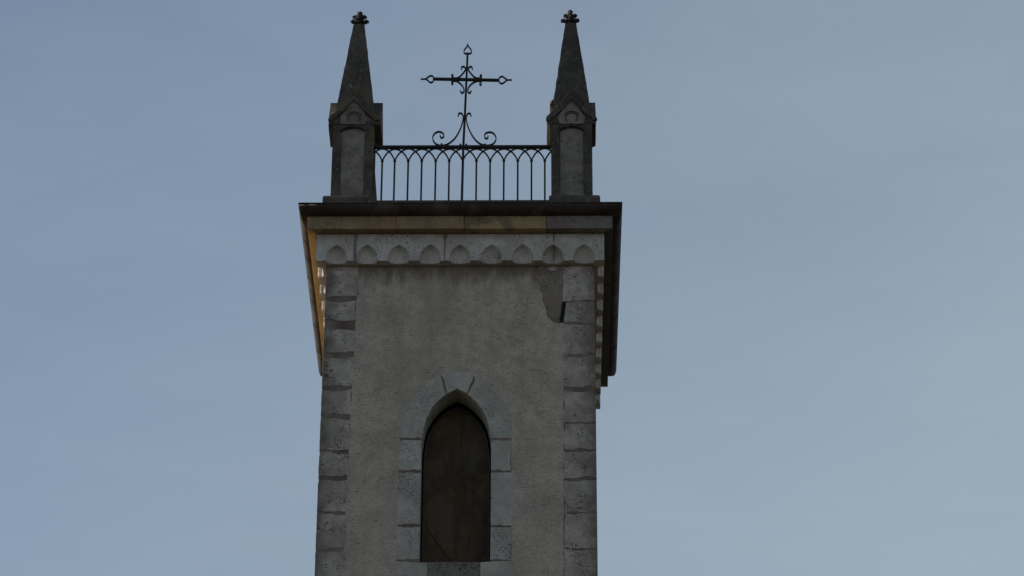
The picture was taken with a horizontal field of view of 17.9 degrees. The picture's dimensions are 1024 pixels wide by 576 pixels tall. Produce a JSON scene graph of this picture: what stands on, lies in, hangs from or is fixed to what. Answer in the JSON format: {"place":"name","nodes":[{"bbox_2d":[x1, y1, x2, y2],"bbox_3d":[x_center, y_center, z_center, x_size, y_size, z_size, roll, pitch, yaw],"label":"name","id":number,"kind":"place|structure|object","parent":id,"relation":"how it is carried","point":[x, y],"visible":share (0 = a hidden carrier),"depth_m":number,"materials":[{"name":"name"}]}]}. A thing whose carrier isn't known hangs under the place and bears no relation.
{"place":"outdoors","nodes":[
{"label":"outdoors","id":0,"kind":"place"},
{"bbox_2d":[0,0,1023,575],"label":"sky","id":1,"kind":"structure","parent":0,"point":[820,366],"materials":[{"name":"blue"}]},
{"label":"ground","id":2,"kind":"structure","parent":0,"visible":0},
{"bbox_2d":[298,10,621,575],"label":"bell tower","id":3,"kind":"structure","parent":2,"relation":"on","point":[466,350],"depth_m":38.29,"materials":[{"name":"stone"}]},
{"bbox_2d":[374,145,550,199],"bbox_3d":[-0.609,-1.339,39.484,2.215,0.924,0.048,0,-31,1],"label":"railing","id":4,"kind":"object","parent":3,"relation":"on","point":[460,147],"visible":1,"depth_m":39.65,"materials":[{"name":"metal"}]},
{"bbox_2d":[421,44,511,199],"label":"cross","id":5,"kind":"object","parent":4,"relation":"attached to","point":[473,80],"visible":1,"depth_m":40.16,"materials":[{"name":"metal"}]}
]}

